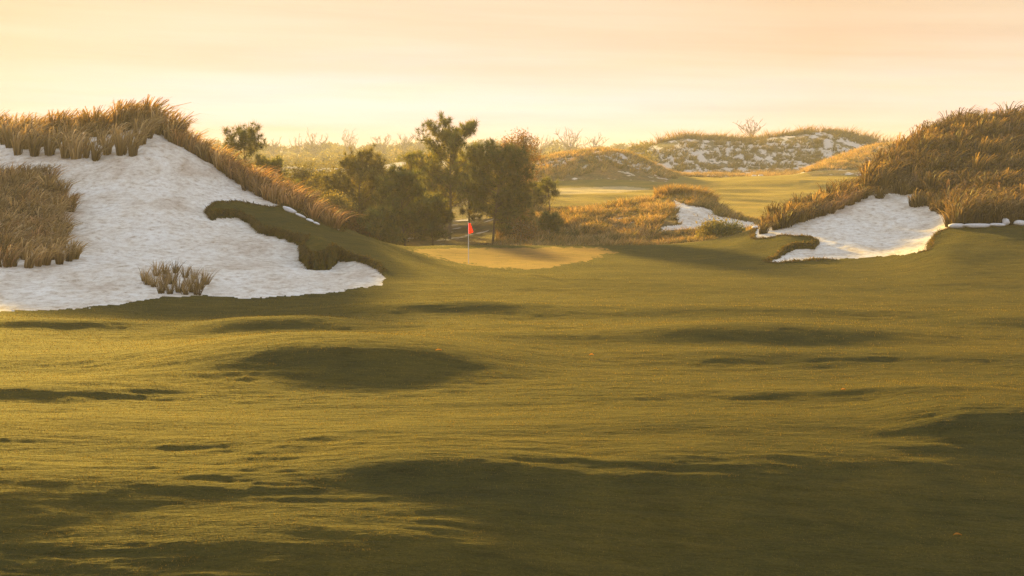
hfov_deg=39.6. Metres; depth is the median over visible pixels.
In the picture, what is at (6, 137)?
dune grass clump
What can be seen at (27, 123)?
dune grass clump
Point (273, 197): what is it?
dune grass clump
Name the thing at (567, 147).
bare tree
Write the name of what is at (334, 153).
distant woods
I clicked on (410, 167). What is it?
pine tree
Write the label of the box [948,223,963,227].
sandbag
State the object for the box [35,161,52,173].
dune grass clump
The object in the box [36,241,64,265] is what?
dune grass clump
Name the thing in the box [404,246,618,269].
putting green
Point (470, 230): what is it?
golf flagstick
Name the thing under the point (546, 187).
pine sapling
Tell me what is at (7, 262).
dune grass clump
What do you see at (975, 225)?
sandbag
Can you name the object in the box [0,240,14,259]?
dune grass clump
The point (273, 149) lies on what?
bare tree
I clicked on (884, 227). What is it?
sand bunker
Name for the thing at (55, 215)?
dune grass clump
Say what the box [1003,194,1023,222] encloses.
dune grass clump
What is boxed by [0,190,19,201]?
dune grass clump
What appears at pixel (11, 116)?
dune grass clump
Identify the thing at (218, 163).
dune grass clump
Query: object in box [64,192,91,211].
dune grass clump
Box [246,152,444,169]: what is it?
distant woods
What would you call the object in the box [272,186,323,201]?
dune grass clump
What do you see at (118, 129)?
dune grass clump
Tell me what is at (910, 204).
dune grass clump
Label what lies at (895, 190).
dune grass clump
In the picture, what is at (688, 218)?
sand bunker
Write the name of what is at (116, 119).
dune grass clump
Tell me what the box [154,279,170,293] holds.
dune grass clump
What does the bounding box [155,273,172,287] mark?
dune grass clump
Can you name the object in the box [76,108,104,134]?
dune grass clump
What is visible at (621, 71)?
sky
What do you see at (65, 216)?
dune grass clump
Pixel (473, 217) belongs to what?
pine tree
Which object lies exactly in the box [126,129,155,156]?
dune grass clump
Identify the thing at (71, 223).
dune grass clump
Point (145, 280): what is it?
dune grass clump
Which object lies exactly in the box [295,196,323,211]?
dune grass clump
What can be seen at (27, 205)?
dune grass
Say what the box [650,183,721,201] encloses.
dune grass
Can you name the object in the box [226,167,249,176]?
dune grass clump
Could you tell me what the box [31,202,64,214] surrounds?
dune grass clump
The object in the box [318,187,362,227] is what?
leafy tree
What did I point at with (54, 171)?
dune grass clump
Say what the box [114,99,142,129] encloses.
dune grass clump
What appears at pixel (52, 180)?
dune grass clump
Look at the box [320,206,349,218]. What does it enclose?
dune grass clump
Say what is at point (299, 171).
leafy tree
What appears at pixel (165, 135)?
dune grass clump
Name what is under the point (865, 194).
dune grass clump
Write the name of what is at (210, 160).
dune grass clump
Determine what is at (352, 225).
scrub bush
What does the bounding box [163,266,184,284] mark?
dune grass clump
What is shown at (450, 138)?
pine tree
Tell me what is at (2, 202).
dune grass clump
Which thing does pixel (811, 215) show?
dune grass clump
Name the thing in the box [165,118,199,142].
dune grass clump
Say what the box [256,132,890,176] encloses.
dunes
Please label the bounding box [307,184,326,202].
scrub bush
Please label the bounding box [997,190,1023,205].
dune grass clump
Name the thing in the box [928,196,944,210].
dune grass clump
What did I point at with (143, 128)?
dune grass clump
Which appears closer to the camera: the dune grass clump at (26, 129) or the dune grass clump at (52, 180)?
the dune grass clump at (52, 180)
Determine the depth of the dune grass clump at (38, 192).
80.15 m
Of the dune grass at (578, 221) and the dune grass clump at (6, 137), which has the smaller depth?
the dune grass clump at (6, 137)
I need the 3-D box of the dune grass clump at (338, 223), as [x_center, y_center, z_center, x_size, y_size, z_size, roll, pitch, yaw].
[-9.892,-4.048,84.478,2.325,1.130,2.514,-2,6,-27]
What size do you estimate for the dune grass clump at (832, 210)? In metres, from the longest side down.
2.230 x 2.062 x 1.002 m
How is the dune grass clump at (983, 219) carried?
on the dune ground at (888, 190)
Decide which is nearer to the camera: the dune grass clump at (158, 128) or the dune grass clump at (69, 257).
the dune grass clump at (69, 257)
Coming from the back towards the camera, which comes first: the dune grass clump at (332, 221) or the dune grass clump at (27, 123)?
the dune grass clump at (27, 123)
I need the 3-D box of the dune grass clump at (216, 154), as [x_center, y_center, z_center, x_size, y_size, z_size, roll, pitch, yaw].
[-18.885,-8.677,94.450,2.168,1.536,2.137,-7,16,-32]
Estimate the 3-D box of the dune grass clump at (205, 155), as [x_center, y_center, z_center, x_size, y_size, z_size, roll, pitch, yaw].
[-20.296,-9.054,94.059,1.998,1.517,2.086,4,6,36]
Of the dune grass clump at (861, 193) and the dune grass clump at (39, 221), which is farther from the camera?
the dune grass clump at (861, 193)
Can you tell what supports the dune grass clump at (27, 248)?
on the sand bunker at (174, 190)
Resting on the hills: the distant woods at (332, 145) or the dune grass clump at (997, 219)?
the distant woods at (332, 145)
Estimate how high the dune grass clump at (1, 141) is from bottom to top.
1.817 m
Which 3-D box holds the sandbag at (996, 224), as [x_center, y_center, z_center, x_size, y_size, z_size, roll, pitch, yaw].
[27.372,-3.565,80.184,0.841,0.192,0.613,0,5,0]
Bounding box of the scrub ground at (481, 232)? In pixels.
[397,161,862,245]
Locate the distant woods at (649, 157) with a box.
[545,140,659,163]
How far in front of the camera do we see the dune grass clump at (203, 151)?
94.60 m
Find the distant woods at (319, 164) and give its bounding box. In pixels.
[253,159,404,166]
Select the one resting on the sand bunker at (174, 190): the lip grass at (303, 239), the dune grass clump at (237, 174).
the dune grass clump at (237, 174)
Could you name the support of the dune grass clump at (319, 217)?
on the sand bunker at (174, 190)
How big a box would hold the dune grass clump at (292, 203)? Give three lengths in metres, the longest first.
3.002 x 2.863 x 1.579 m
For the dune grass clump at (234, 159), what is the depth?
95.23 m
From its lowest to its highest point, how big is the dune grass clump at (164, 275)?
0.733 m
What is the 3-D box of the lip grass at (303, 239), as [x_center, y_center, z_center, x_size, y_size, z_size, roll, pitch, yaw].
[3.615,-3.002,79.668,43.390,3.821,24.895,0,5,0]
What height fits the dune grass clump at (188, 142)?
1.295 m
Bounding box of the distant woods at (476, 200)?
[289,155,544,200]
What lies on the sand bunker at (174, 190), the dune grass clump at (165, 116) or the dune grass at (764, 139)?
the dune grass clump at (165, 116)
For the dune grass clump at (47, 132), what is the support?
on the sand bunker at (174, 190)
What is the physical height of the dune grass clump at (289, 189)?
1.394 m
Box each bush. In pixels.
[283,168,303,187]
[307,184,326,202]
[337,181,353,204]
[341,206,373,236]
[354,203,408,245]
[355,185,377,238]
[364,194,414,245]
[399,180,440,239]
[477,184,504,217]
[525,181,555,209]
[689,214,730,239]
[706,215,752,237]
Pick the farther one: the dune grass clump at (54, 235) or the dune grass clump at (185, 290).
the dune grass clump at (54, 235)
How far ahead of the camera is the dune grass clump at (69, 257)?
66.06 m
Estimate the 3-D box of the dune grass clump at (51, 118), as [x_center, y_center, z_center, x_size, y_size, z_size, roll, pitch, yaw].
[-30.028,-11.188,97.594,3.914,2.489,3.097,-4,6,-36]
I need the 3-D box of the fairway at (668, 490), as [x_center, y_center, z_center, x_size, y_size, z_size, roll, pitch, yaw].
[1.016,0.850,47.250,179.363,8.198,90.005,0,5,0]
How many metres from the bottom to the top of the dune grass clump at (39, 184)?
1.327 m
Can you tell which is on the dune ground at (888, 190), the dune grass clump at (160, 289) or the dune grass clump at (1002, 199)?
the dune grass clump at (1002, 199)
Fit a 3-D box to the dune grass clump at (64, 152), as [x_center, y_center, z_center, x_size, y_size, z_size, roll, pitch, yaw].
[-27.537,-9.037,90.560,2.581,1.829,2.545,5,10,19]
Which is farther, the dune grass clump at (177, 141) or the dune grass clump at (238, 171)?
the dune grass clump at (177, 141)
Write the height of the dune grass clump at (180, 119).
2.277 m
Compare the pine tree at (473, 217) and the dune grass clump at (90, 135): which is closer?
the dune grass clump at (90, 135)
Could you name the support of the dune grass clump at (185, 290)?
on the sand bunker at (174, 190)
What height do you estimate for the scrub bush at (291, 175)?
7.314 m
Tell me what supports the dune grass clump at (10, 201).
on the sand bunker at (174, 190)
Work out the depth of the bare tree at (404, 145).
586.10 m
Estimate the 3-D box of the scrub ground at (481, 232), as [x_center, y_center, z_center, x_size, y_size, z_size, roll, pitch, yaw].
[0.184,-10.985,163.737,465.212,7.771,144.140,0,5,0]
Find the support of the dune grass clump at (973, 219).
on the dune ground at (888, 190)
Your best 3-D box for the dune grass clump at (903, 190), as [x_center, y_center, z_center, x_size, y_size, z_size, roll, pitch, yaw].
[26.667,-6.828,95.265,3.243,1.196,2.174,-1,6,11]
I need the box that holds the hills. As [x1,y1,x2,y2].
[210,149,544,164]
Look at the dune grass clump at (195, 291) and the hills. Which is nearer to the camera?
the dune grass clump at (195, 291)
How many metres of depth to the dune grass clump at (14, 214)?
73.26 m
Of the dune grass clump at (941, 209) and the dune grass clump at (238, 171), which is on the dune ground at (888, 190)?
the dune grass clump at (941, 209)
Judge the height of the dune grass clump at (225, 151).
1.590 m
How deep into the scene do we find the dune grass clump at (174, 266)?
64.37 m
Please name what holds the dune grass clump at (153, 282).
on the sand bunker at (174, 190)
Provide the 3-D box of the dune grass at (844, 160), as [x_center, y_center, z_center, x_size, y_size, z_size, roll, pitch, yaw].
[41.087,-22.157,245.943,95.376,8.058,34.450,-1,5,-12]
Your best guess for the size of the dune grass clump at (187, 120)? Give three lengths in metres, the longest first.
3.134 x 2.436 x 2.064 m
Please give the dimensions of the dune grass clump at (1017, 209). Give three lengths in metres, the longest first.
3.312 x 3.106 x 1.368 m
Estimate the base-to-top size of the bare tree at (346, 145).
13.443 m
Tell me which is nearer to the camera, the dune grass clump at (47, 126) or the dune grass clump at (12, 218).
the dune grass clump at (12, 218)
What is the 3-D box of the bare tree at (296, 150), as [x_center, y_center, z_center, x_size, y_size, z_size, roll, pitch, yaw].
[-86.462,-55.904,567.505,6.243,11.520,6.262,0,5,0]
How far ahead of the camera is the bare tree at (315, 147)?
557.23 m
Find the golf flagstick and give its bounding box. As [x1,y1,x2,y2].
[468,222,472,262]
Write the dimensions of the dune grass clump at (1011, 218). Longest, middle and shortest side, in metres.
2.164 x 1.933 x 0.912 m
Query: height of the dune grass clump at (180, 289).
0.950 m
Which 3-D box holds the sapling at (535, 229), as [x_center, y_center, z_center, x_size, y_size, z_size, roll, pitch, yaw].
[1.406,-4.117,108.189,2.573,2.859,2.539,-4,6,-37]
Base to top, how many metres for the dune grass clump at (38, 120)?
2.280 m
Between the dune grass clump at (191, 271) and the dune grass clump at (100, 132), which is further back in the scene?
the dune grass clump at (100, 132)
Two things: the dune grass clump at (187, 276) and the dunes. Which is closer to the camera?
the dune grass clump at (187, 276)
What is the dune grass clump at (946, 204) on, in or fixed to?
on the dune ground at (888, 190)
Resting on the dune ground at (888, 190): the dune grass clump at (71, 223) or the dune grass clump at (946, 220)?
the dune grass clump at (946, 220)
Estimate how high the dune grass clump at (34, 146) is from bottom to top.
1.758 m
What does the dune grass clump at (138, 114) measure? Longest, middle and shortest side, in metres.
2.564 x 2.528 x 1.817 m
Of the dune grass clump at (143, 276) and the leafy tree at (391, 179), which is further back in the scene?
the leafy tree at (391, 179)
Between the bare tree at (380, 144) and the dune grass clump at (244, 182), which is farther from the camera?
the bare tree at (380, 144)
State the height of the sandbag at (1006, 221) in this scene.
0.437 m
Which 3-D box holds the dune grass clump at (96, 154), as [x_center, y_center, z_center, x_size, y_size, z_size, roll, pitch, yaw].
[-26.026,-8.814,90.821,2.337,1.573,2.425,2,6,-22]
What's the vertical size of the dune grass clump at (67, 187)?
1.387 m
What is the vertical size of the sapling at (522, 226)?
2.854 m
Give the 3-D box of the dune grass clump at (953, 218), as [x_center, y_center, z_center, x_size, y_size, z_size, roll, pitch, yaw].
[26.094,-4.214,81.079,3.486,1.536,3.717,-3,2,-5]
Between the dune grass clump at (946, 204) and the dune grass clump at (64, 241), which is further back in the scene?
the dune grass clump at (946, 204)
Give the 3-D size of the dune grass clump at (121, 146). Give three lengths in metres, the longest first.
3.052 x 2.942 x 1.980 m
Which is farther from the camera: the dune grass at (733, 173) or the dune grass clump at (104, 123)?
the dune grass at (733, 173)
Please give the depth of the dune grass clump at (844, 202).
92.81 m
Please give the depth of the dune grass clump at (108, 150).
91.27 m
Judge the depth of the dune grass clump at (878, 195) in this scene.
95.00 m
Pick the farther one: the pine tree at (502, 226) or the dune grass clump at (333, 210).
the pine tree at (502, 226)
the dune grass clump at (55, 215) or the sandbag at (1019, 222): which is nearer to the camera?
the dune grass clump at (55, 215)
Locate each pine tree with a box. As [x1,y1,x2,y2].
[219,120,277,174]
[253,151,300,193]
[314,142,410,217]
[370,163,438,245]
[394,110,488,238]
[403,150,462,232]
[406,188,455,245]
[444,148,499,222]
[453,137,544,243]
[484,185,541,233]
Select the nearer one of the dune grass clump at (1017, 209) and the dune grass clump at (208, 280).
the dune grass clump at (208, 280)
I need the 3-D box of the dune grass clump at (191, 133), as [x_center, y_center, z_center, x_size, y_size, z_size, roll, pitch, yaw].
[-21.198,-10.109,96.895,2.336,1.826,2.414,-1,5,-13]
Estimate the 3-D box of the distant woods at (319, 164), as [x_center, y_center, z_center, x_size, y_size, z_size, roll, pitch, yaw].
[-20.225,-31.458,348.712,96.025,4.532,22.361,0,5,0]
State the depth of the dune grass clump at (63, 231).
69.14 m
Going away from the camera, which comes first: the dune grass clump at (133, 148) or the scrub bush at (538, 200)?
the dune grass clump at (133, 148)
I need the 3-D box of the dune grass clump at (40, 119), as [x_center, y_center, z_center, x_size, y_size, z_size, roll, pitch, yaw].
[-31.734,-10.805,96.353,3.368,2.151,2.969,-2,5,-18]
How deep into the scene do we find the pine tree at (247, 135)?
117.33 m
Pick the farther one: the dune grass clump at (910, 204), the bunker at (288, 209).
the dune grass clump at (910, 204)
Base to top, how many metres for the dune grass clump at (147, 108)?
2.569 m
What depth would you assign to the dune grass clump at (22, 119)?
98.03 m
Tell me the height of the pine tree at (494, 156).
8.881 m
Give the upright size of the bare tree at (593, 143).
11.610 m
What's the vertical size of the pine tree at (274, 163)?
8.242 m
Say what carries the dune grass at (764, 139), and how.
on the dunes
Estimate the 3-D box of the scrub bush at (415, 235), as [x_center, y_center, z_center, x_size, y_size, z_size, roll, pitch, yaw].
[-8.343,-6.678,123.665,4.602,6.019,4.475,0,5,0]
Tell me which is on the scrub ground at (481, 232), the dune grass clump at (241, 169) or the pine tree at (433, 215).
the pine tree at (433, 215)
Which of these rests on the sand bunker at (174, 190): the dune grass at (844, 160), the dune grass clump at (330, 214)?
the dune grass clump at (330, 214)
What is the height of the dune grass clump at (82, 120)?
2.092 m
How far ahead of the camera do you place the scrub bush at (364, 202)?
123.42 m
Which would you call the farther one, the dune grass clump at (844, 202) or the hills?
the hills
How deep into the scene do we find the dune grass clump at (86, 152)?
90.74 m
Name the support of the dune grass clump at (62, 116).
on the sand bunker at (174, 190)
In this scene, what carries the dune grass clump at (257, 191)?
on the sand bunker at (174, 190)
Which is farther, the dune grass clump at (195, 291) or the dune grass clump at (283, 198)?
the dune grass clump at (283, 198)
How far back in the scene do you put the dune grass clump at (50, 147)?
91.26 m
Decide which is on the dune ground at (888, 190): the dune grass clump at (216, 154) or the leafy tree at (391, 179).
the leafy tree at (391, 179)
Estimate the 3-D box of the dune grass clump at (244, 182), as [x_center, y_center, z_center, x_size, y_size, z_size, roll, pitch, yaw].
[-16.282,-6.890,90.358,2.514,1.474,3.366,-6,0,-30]
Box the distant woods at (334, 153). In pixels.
[216,145,569,164]
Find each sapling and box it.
[500,214,538,242]
[516,215,544,240]
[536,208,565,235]
[538,176,562,210]
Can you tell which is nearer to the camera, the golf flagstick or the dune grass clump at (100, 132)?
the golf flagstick
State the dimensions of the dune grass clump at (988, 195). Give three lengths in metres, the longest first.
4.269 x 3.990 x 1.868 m
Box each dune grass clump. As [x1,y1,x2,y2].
[0,112,25,122]
[0,114,26,131]
[0,119,29,144]
[0,120,30,147]
[0,165,25,176]
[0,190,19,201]
[0,210,24,227]
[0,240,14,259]
[0,245,26,267]
[1,193,19,206]
[1,224,39,244]
[4,197,30,211]
[5,208,33,223]
[5,242,32,266]
[6,161,37,178]
[7,112,43,135]
[8,169,32,184]
[10,130,40,155]
[11,235,38,257]
[13,115,37,138]
[15,121,57,149]
[18,113,63,134]
[18,180,41,199]
[19,235,53,259]
[20,215,62,228]
[20,217,48,234]
[22,165,46,177]
[24,170,43,182]
[24,177,56,190]
[24,243,48,267]
[25,130,64,156]
[25,170,46,187]
[26,111,54,127]
[28,185,49,201]
[30,192,57,204]
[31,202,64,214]
[31,204,62,220]
[32,122,64,146]
[32,174,62,188]
[32,246,55,266]
[34,188,67,203]
[35,120,65,133]
[35,128,70,155]
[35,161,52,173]
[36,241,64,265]
[41,211,67,222]
[43,230,70,248]
[44,106,80,140]
[44,164,78,182]
[44,221,79,239]
[45,212,79,223]
[48,108,86,138]
[48,124,81,147]
[48,234,86,259]
[50,193,75,211]
[50,243,74,264]
[51,110,75,126]
[51,113,87,131]
[51,131,84,158]
[53,203,75,220]
[53,216,91,235]
[55,178,88,196]
[57,129,104,159]
[58,189,95,201]
[61,241,87,261]
[63,121,94,141]
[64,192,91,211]
[66,111,89,133]
[70,120,100,142]
[70,238,99,259]
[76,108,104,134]
[81,136,101,158]
[84,104,125,136]
[89,138,109,160]
[96,122,117,144]
[99,130,133,154]
[104,116,115,134]
[108,106,137,127]
[109,120,140,139]
[110,126,141,155]
[112,97,153,132]
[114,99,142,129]
[123,127,148,141]
[126,104,149,129]
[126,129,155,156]
[133,114,170,138]
[133,116,168,144]
[138,267,154,281]
[139,96,169,115]
[139,270,156,284]
[142,94,191,127]
[146,274,161,286]
[148,113,167,134]
[149,104,185,134]
[149,258,168,275]
[154,108,181,135]
[154,260,174,273]
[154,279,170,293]
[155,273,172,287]
[161,270,173,280]
[162,118,184,139]
[162,281,177,293]
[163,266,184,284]
[164,110,201,119]
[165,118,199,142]
[165,127,196,146]
[166,110,193,130]
[168,118,193,136]
[170,258,182,272]
[172,272,191,292]
[173,280,193,294]
[175,264,193,277]
[176,114,201,127]
[183,274,201,292]
[184,132,205,149]
[184,133,212,154]
[185,126,209,141]
[187,266,204,278]
[188,278,208,294]
[189,140,213,161]
[191,137,222,159]
[193,273,213,289]
[196,268,220,284]
[208,148,220,164]
[210,148,236,160]
[210,150,237,171]
[211,148,231,167]
[216,156,237,171]
[219,157,254,174]
[222,151,245,165]
[224,159,256,178]
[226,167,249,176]
[231,162,265,180]
[232,167,249,184]
[235,167,274,191]
[237,165,277,186]
[245,174,291,197]
[248,164,281,175]
[250,168,281,188]
[258,184,278,200]
[262,181,294,204]
[268,180,298,196]
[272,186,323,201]
[274,181,309,194]
[275,185,314,204]
[277,185,305,195]
[287,189,324,211]
[288,188,327,205]
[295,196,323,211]
[299,201,321,215]
[304,199,337,219]
[318,206,340,220]
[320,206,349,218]
[320,208,352,223]
[320,209,343,226]
[330,210,362,228]
[807,206,818,218]
[814,201,832,215]
[824,199,854,213]
[832,191,859,209]
[844,190,863,205]
[854,188,873,201]
[858,185,884,198]
[873,185,891,198]
[890,176,918,192]
[896,177,919,194]
[907,192,926,206]
[908,188,943,207]
[925,192,943,205]
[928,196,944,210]
[933,199,947,213]
[936,201,985,223]
[936,208,950,226]
[937,191,994,215]
[943,195,993,209]
[947,197,997,223]
[963,189,1019,211]
[965,194,1016,223]
[970,199,1000,216]
[979,193,1020,211]
[989,197,1022,222]
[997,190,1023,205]
[1000,210,1022,224]
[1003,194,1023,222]
[1010,201,1023,220]
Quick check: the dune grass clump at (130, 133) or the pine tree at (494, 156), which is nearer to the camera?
the dune grass clump at (130, 133)
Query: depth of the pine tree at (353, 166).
116.70 m
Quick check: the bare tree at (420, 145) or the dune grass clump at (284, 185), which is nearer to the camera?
the dune grass clump at (284, 185)
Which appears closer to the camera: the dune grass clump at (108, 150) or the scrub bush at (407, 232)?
the dune grass clump at (108, 150)
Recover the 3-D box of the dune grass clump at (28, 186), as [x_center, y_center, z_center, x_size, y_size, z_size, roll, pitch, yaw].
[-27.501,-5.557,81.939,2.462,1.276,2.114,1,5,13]
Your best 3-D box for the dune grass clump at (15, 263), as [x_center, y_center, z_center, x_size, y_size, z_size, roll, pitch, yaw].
[-22.132,-1.514,64.249,1.494,1.184,1.808,4,6,37]
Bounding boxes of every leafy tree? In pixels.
[285,159,319,191]
[300,162,356,205]
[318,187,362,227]
[354,164,407,192]
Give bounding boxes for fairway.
[0,200,1023,575]
[532,173,859,219]
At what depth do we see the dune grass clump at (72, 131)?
92.88 m
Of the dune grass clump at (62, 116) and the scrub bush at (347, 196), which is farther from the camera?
the scrub bush at (347, 196)
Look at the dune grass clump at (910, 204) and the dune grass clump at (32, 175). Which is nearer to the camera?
the dune grass clump at (32, 175)
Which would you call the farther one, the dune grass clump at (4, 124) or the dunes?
the dunes
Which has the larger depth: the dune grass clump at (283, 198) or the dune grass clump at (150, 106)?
the dune grass clump at (150, 106)
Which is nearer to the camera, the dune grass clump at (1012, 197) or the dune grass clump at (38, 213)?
the dune grass clump at (38, 213)
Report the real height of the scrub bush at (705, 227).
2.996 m
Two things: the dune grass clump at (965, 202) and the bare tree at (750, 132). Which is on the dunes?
the bare tree at (750, 132)
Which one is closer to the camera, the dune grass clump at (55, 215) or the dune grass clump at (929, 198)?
the dune grass clump at (55, 215)
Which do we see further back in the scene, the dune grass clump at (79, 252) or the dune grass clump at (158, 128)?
the dune grass clump at (158, 128)
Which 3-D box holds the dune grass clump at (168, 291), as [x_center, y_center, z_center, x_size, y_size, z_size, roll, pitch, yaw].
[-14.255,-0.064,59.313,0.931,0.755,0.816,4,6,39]
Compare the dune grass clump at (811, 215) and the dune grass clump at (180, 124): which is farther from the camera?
the dune grass clump at (180, 124)
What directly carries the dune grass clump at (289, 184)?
on the sand bunker at (174, 190)
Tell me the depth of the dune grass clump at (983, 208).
81.25 m
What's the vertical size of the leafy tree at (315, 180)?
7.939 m
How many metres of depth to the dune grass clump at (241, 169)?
92.56 m
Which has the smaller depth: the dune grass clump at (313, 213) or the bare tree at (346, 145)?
the dune grass clump at (313, 213)
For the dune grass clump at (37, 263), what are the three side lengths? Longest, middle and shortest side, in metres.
1.522 x 1.317 x 0.986 m
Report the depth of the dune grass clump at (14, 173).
83.29 m
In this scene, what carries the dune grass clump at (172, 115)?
on the sand bunker at (174, 190)
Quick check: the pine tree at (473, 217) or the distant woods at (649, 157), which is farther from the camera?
the distant woods at (649, 157)
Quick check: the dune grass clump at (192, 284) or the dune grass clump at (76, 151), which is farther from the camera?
the dune grass clump at (76, 151)
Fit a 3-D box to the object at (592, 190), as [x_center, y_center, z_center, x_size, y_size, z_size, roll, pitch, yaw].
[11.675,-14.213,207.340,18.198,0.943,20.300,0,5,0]
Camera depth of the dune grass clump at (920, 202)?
91.22 m
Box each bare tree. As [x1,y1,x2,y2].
[262,136,283,155]
[287,134,301,156]
[300,131,328,156]
[341,128,358,153]
[367,133,394,152]
[393,133,417,151]
[412,133,430,150]
[532,134,553,152]
[548,127,593,151]
[579,133,607,148]
[733,117,765,135]
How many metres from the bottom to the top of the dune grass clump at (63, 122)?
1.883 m
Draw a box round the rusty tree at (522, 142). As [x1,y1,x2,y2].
[491,127,549,189]
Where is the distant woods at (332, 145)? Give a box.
[204,138,648,152]
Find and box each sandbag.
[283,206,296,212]
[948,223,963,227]
[962,223,990,227]
[990,223,1005,225]
[1002,218,1009,224]
[1013,220,1023,225]
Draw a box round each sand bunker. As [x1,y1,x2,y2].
[0,130,385,311]
[661,200,756,230]
[756,193,946,261]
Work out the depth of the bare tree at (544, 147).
557.52 m
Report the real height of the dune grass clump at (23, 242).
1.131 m
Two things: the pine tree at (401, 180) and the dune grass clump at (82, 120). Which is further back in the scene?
the pine tree at (401, 180)
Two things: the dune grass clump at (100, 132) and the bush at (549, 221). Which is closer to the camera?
the dune grass clump at (100, 132)
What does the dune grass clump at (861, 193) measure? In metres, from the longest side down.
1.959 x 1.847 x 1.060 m
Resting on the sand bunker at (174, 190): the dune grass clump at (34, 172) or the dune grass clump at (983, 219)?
the dune grass clump at (34, 172)
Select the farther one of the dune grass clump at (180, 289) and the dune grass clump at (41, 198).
the dune grass clump at (41, 198)
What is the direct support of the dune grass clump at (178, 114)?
on the sand bunker at (174, 190)
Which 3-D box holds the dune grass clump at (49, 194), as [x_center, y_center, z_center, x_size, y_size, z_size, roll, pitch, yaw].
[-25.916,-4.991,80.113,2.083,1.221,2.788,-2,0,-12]
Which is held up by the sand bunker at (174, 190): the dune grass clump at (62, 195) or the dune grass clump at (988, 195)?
the dune grass clump at (62, 195)
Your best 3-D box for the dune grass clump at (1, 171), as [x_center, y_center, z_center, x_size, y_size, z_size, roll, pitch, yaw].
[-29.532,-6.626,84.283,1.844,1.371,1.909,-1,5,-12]
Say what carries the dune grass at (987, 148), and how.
on the dune ground at (888, 190)
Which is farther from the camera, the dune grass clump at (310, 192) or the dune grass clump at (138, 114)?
the dune grass clump at (138, 114)
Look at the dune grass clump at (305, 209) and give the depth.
84.56 m
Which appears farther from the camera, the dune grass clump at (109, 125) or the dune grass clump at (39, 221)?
the dune grass clump at (109, 125)
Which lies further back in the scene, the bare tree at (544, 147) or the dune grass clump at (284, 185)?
the bare tree at (544, 147)
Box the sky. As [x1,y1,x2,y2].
[0,0,1023,152]
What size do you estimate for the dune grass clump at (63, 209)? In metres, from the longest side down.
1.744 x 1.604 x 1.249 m
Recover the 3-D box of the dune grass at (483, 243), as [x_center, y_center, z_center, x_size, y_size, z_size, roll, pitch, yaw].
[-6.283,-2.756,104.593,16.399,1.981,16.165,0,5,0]
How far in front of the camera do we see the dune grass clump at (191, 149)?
94.89 m
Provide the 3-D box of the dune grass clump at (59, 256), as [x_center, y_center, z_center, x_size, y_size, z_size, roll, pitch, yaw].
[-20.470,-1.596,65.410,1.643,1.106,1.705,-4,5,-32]
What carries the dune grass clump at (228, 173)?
on the sand bunker at (174, 190)
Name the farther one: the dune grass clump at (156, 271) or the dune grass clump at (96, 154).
the dune grass clump at (96, 154)
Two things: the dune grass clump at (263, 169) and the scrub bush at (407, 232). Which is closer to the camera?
the dune grass clump at (263, 169)
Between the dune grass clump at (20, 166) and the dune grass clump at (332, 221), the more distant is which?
the dune grass clump at (20, 166)
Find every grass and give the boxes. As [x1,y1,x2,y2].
[0,162,78,259]
[202,199,949,273]
[463,241,532,244]
[491,191,766,245]
[495,140,902,182]
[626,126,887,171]
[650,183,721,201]
[672,166,803,177]
[756,101,1023,233]
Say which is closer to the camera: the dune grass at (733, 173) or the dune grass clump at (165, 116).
the dune grass clump at (165, 116)
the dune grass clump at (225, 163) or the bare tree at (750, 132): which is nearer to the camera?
the dune grass clump at (225, 163)
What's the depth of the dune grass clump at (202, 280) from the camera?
60.67 m
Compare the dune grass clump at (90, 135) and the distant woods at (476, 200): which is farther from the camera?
the distant woods at (476, 200)
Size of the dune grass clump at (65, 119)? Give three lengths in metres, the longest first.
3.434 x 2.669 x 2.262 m
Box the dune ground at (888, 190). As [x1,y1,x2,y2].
[378,139,1012,239]
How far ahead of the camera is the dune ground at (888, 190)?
95.62 m
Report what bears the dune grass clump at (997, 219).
on the dune ground at (888, 190)
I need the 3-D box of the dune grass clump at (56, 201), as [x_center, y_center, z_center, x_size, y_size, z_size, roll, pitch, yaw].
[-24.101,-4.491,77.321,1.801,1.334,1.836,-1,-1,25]
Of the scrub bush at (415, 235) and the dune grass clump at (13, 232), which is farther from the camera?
the scrub bush at (415, 235)
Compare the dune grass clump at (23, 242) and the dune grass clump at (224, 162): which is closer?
the dune grass clump at (23, 242)
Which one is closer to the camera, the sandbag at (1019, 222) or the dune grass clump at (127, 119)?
the sandbag at (1019, 222)
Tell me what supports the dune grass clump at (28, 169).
on the sand bunker at (174, 190)
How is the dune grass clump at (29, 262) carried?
on the sand bunker at (174, 190)
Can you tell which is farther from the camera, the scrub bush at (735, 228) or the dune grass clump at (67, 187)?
the scrub bush at (735, 228)
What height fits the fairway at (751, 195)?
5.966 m
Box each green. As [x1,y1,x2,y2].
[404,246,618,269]
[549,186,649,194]
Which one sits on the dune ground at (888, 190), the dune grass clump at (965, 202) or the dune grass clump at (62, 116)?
the dune grass clump at (965, 202)
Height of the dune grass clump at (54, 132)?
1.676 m
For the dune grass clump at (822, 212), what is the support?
on the dune ground at (888, 190)
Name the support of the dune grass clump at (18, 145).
on the sand bunker at (174, 190)
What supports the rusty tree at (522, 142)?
on the scrub ground at (481, 232)
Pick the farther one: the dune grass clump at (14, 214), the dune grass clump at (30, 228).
the dune grass clump at (14, 214)
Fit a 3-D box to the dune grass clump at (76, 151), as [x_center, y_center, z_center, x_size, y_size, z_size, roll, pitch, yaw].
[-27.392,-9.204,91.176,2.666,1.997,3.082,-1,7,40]
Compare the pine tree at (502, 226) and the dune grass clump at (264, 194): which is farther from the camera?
the pine tree at (502, 226)
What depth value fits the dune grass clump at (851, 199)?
93.73 m
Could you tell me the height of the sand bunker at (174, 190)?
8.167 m

